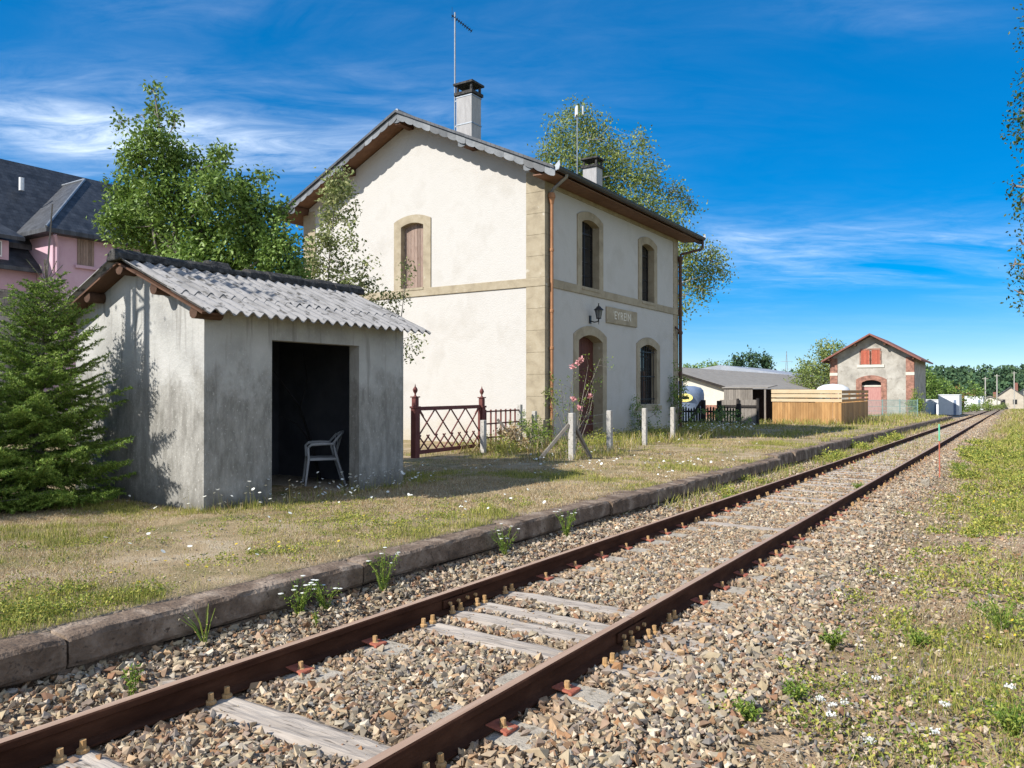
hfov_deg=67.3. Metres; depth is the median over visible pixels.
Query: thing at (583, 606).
wooden sleeper
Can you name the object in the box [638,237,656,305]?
window
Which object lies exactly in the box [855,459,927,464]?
wooden sleeper
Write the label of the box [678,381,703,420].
storage tank
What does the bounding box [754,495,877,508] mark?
wooden sleeper
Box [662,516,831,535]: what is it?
wooden sleeper
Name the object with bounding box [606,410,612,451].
concrete post
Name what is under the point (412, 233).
shuttered window
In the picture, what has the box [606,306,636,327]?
name board
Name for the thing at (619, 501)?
platform edge stone
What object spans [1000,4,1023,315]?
birch tree
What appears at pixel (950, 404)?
white container
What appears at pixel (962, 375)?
forest
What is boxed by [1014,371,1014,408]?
utility pole
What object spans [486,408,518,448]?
picket fence
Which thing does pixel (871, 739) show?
wild carrot
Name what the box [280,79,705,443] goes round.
station house
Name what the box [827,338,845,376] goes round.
distant tree
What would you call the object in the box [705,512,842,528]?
concrete sleeper
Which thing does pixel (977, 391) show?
bush
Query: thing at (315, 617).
weed
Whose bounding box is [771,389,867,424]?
timber enclosure
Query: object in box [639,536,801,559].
concrete sleeper
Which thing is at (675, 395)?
wall shrub
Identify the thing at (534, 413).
fence post
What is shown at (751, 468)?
platform edge stone
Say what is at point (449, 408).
lattice gate
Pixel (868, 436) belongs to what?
platform edge stone
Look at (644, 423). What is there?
concrete post
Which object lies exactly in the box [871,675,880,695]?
wild carrot
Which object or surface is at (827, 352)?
distant tree
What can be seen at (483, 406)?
gate post
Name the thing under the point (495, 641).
wooden sleeper
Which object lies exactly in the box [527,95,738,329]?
birch tree
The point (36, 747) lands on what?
rail
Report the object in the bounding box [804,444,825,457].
platform edge stone
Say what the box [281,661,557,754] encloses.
concrete sleeper
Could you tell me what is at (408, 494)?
daisies
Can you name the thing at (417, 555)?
platform edge stone
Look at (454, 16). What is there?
tv antenna
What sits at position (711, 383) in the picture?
farm shed
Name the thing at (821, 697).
wild carrot
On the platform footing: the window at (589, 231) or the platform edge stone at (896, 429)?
the platform edge stone at (896, 429)
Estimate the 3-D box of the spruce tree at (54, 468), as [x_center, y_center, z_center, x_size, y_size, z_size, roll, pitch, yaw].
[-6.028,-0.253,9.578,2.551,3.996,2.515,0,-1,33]
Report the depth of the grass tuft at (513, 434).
20.04 m
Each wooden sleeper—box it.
[3,728,131,767]
[148,679,452,767]
[378,611,670,685]
[404,600,696,663]
[424,594,704,650]
[460,583,734,633]
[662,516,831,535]
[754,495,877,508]
[761,492,884,503]
[780,486,886,495]
[793,480,899,490]
[802,478,899,487]
[814,474,904,481]
[824,470,913,477]
[830,468,914,475]
[842,463,909,468]
[847,462,920,468]
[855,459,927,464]
[857,458,931,463]
[862,457,933,462]
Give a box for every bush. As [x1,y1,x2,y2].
[509,411,555,449]
[546,354,613,459]
[687,405,752,426]
[905,393,927,413]
[911,387,924,411]
[926,372,985,414]
[956,385,972,406]
[962,402,980,411]
[968,404,989,411]
[973,392,998,403]
[978,399,995,410]
[984,403,1002,410]
[991,403,1009,409]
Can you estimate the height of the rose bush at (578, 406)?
2.492 m
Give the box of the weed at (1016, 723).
[975,695,1023,737]
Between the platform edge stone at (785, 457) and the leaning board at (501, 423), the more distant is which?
the leaning board at (501, 423)
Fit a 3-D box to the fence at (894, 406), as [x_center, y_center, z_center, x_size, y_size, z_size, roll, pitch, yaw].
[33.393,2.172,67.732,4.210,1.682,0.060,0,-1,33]
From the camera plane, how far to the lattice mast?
319.46 m
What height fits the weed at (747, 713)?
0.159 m
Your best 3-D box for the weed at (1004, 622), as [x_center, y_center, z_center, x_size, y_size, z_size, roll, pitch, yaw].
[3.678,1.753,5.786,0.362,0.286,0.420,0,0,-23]
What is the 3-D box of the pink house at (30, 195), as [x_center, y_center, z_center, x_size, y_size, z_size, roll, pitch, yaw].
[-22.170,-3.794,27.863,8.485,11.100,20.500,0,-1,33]
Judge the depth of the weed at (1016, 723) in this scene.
3.94 m
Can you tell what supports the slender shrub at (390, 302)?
on the ground at (260, 572)
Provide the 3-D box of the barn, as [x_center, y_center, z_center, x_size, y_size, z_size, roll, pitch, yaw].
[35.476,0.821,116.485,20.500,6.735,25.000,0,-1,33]
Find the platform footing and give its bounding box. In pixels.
[0,419,950,691]
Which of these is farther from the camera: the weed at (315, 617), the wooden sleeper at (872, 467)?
the wooden sleeper at (872, 467)
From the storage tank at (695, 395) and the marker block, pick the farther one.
the storage tank at (695, 395)
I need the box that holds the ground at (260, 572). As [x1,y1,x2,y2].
[0,398,1023,767]
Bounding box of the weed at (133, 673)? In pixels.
[121,663,143,695]
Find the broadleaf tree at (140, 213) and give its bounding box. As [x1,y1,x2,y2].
[84,75,322,279]
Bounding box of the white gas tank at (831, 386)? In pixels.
[817,384,849,402]
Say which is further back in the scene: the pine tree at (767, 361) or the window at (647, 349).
the pine tree at (767, 361)
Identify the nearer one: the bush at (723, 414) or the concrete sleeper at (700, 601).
the concrete sleeper at (700, 601)
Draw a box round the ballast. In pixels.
[0,414,1023,767]
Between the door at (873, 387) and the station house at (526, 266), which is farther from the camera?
the door at (873, 387)
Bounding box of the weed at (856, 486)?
[852,481,863,488]
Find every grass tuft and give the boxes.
[178,603,215,646]
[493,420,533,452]
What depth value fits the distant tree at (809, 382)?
83.86 m
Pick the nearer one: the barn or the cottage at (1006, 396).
the barn
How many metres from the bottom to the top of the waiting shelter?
3.549 m
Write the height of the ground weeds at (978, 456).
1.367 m
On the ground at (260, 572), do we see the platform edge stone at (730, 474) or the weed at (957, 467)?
the weed at (957, 467)
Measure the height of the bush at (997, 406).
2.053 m
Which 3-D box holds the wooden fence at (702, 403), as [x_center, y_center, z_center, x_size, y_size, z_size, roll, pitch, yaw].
[9.503,1.536,37.632,3.300,1.500,0.651,0,-1,33]
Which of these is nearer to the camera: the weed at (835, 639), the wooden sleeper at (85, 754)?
the wooden sleeper at (85, 754)
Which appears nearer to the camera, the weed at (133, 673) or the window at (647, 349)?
the weed at (133, 673)
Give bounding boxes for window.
[74,239,97,269]
[394,214,430,290]
[577,211,602,292]
[636,337,661,410]
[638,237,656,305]
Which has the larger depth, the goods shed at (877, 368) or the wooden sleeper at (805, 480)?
the goods shed at (877, 368)
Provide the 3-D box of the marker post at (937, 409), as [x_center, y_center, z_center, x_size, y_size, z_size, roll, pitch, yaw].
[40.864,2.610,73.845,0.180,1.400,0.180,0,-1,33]
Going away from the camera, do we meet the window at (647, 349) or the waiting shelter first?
the waiting shelter
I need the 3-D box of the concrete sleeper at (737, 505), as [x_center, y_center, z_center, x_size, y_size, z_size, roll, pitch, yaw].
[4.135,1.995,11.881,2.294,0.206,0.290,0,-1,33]
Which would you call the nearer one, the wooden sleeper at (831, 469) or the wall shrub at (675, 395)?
the wooden sleeper at (831, 469)
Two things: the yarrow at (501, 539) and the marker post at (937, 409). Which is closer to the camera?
the yarrow at (501, 539)
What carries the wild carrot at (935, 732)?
on the ground at (260, 572)
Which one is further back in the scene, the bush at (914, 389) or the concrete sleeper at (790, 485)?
the bush at (914, 389)
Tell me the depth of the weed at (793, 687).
4.49 m
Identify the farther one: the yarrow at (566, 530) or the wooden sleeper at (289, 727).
the yarrow at (566, 530)
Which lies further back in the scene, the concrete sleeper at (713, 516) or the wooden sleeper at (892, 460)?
the wooden sleeper at (892, 460)
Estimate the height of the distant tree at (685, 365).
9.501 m
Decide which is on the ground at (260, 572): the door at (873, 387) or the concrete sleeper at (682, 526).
the concrete sleeper at (682, 526)
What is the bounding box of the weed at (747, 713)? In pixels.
[730,694,762,721]
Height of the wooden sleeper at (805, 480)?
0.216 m
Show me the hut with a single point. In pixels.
(741, 392)
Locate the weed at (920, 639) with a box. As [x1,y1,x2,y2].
[901,628,936,647]
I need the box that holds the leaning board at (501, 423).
[497,418,520,445]
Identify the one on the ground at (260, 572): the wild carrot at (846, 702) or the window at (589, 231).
the wild carrot at (846, 702)
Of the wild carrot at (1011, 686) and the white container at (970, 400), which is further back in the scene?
the white container at (970, 400)
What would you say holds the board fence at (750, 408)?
on the ground at (260, 572)
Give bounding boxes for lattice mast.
[781,351,792,371]
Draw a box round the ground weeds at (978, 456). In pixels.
[0,418,1023,767]
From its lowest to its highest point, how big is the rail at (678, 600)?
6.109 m
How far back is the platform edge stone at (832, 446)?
24.06 m
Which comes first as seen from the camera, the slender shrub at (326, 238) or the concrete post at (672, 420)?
the slender shrub at (326, 238)
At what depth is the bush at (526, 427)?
21.60 m
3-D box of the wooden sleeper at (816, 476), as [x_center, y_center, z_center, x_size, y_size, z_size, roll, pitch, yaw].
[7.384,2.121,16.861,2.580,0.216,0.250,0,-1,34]
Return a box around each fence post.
[480,420,485,453]
[517,404,522,443]
[532,411,536,445]
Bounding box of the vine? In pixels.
[541,372,558,440]
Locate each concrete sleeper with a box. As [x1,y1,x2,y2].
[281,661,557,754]
[353,635,617,710]
[532,572,732,609]
[567,561,747,596]
[593,551,772,581]
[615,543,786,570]
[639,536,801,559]
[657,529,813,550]
[673,523,819,541]
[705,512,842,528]
[719,507,848,522]
[731,503,854,516]
[742,499,861,511]
[772,489,882,499]
[785,483,881,492]
[819,472,906,480]
[834,467,904,473]
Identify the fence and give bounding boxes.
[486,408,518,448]
[576,410,666,448]
[682,400,740,428]
[720,398,758,424]
[865,399,917,415]
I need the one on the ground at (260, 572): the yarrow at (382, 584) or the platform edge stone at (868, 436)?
the yarrow at (382, 584)
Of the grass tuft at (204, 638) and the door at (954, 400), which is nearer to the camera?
the grass tuft at (204, 638)
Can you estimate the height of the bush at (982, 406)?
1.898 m
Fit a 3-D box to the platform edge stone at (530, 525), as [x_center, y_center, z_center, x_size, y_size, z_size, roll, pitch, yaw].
[0.504,1.677,9.619,0.415,0.247,2.476,0,-1,33]
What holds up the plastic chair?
on the waiting shelter
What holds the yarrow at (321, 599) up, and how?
on the ground at (260, 572)
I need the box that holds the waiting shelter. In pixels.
[51,248,430,510]
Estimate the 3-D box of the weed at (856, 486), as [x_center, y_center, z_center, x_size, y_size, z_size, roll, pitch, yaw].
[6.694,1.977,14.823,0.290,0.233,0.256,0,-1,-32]
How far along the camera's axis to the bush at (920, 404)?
75.99 m
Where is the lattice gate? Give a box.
[419,405,480,453]
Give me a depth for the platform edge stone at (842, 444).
25.43 m
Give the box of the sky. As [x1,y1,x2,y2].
[0,0,1023,373]
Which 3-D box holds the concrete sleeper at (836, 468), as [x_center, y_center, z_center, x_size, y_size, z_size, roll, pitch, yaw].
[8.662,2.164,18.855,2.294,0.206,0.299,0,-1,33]
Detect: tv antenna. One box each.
[451,12,472,130]
[575,105,583,173]
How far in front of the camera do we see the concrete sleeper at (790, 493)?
14.09 m
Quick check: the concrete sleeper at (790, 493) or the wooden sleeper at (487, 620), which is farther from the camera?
the concrete sleeper at (790, 493)
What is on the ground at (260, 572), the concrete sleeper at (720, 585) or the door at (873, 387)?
the concrete sleeper at (720, 585)
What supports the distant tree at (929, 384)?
on the ground at (260, 572)
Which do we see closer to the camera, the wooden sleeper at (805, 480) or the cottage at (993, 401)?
the wooden sleeper at (805, 480)
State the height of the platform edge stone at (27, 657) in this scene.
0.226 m
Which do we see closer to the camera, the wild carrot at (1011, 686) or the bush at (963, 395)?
the wild carrot at (1011, 686)
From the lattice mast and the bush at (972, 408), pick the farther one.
the lattice mast
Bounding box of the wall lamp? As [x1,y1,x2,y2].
[589,303,602,323]
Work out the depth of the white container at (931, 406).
98.62 m
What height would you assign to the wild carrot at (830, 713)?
0.158 m
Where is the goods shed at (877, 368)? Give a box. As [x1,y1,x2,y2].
[821,333,932,414]
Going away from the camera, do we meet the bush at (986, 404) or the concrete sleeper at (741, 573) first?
the concrete sleeper at (741, 573)
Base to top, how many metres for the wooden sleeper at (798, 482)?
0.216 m
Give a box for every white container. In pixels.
[926,399,937,414]
[938,394,961,414]
[964,396,983,409]
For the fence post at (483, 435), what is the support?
on the ground at (260, 572)
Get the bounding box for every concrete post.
[539,413,592,459]
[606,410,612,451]
[642,408,646,444]
[670,407,674,438]
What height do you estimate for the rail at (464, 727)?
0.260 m
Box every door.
[573,326,606,437]
[862,380,880,414]
[954,400,955,414]
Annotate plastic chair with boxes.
[302,430,345,485]
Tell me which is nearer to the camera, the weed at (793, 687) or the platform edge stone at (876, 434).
the weed at (793, 687)
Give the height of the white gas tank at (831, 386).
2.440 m
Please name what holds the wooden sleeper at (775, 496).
on the ground at (260, 572)
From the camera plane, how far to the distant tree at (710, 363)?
165.22 m
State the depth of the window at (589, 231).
25.66 m
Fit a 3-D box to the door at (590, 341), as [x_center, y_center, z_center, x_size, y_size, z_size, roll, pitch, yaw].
[2.421,-0.056,25.298,0.421,3.685,2.326,0,-1,33]
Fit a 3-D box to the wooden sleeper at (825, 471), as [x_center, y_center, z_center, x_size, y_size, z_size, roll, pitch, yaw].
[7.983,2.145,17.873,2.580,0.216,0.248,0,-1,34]
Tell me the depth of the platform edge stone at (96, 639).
5.18 m
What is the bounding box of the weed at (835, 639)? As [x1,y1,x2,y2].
[818,622,848,649]
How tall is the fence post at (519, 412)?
1.320 m
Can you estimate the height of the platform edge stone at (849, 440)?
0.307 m
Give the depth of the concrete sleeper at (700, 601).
6.56 m
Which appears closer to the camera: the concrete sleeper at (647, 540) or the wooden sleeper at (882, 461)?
the concrete sleeper at (647, 540)
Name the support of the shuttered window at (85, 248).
in the pink house at (30, 195)
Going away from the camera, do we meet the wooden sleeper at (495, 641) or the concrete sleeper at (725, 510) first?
the wooden sleeper at (495, 641)
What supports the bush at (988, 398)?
on the ground at (260, 572)
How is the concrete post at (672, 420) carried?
on the ground at (260, 572)
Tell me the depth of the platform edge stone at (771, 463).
17.81 m
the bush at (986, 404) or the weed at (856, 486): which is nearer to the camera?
the weed at (856, 486)
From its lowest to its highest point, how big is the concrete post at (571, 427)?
1.180 m
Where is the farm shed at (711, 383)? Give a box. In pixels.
[678,367,821,417]
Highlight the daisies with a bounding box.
[105,421,756,559]
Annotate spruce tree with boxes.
[0,204,136,513]
[0,382,58,513]
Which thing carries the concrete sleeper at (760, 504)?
on the ground at (260, 572)
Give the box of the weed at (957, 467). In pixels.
[947,462,970,472]
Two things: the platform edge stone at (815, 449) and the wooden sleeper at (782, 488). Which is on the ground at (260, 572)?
the wooden sleeper at (782, 488)
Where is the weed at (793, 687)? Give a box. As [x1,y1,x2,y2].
[780,675,813,701]
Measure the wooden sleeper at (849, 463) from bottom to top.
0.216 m
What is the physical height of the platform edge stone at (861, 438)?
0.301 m
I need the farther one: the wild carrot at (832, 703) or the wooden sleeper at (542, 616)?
the wooden sleeper at (542, 616)
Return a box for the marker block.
[920,479,929,486]
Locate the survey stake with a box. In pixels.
[938,424,939,476]
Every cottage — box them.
[984,392,1002,405]
[998,383,1023,408]
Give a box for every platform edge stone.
[0,632,66,687]
[50,561,362,667]
[347,524,510,584]
[489,499,609,542]
[594,490,649,514]
[637,482,684,504]
[672,473,721,494]
[705,467,742,483]
[730,462,766,477]
[758,458,781,470]
[764,452,792,465]
[778,448,810,462]
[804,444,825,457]
[817,441,836,452]
[828,439,846,449]
[840,437,855,446]
[850,436,865,443]
[859,433,873,441]
[869,432,881,439]
[889,428,899,433]
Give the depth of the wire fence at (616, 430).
20.61 m
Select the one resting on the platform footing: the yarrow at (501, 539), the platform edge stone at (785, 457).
the platform edge stone at (785, 457)
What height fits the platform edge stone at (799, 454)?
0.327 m
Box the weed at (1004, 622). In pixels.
[966,595,1023,631]
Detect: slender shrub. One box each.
[298,161,387,297]
[368,257,428,363]
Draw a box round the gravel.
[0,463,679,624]
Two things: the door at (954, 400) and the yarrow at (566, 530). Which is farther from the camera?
the door at (954, 400)
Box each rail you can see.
[0,587,478,767]
[354,617,645,767]
[458,410,990,606]
[626,409,1000,638]
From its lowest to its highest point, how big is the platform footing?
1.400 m
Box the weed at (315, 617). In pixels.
[310,610,322,626]
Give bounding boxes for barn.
[700,365,829,398]
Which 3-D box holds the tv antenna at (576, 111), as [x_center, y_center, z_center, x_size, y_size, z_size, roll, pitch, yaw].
[2.921,-10.185,33.263,0.358,3.662,0.405,0,0,-3]
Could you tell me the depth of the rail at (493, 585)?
8.93 m
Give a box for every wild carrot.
[815,695,825,715]
[826,710,836,736]
[827,702,838,720]
[840,698,848,726]
[863,736,874,760]
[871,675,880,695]
[929,728,940,755]
[939,701,950,723]
[1003,683,1015,708]
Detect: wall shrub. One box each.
[629,394,661,432]
[667,360,689,428]
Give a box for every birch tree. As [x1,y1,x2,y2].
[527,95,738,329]
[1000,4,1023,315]
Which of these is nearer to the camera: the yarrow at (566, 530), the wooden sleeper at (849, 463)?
the yarrow at (566, 530)
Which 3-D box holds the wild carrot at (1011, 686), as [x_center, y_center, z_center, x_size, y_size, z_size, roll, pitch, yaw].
[2.745,1.730,4.240,0.058,0.164,0.057,0,-1,-42]
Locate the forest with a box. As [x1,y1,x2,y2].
[774,363,1023,398]
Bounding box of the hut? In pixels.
[722,385,776,422]
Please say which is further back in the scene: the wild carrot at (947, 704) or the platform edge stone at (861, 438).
the platform edge stone at (861, 438)
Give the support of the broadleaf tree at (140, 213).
on the ground at (260, 572)
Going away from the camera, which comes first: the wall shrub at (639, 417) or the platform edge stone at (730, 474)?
the platform edge stone at (730, 474)
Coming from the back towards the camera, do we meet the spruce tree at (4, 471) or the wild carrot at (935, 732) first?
the spruce tree at (4, 471)
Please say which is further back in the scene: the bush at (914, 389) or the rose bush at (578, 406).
the bush at (914, 389)
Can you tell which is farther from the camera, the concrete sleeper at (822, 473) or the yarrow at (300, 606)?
the concrete sleeper at (822, 473)
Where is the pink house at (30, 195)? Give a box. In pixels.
[0,159,174,431]
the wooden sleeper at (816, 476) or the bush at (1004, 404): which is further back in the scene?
the bush at (1004, 404)
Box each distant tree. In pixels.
[678,363,703,367]
[699,359,720,366]
[783,360,827,398]
[792,337,843,398]
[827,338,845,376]
[926,359,940,398]
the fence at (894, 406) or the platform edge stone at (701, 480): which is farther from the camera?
the fence at (894, 406)
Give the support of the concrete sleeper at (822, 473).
on the ground at (260, 572)
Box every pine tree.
[726,344,750,366]
[740,348,761,367]
[757,351,774,369]
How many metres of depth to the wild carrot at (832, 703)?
4.17 m
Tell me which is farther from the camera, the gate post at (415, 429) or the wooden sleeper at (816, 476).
the gate post at (415, 429)
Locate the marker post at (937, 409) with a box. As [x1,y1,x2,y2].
[936,404,938,414]
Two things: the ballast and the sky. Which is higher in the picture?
the sky
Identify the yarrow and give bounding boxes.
[278,575,316,615]
[308,579,341,609]
[365,547,399,592]
[490,523,519,555]
[553,509,576,535]
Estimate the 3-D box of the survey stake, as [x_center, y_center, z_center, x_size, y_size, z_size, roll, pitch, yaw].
[9.822,1.558,17.670,0.035,1.270,0.038,0,-1,33]
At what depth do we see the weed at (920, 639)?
5.51 m
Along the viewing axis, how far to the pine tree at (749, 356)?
169.86 m
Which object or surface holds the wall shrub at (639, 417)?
on the ground at (260, 572)
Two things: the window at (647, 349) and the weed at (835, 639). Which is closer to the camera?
the weed at (835, 639)
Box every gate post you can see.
[410,384,420,457]
[477,387,486,419]
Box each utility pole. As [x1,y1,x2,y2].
[996,374,997,403]
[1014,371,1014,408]
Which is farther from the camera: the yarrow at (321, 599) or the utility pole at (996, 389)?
the utility pole at (996, 389)
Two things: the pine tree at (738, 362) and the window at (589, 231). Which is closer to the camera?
the window at (589, 231)
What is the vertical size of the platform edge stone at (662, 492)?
0.229 m
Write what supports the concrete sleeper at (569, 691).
on the ground at (260, 572)
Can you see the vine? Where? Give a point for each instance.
(555, 402)
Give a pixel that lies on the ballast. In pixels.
(628, 710)

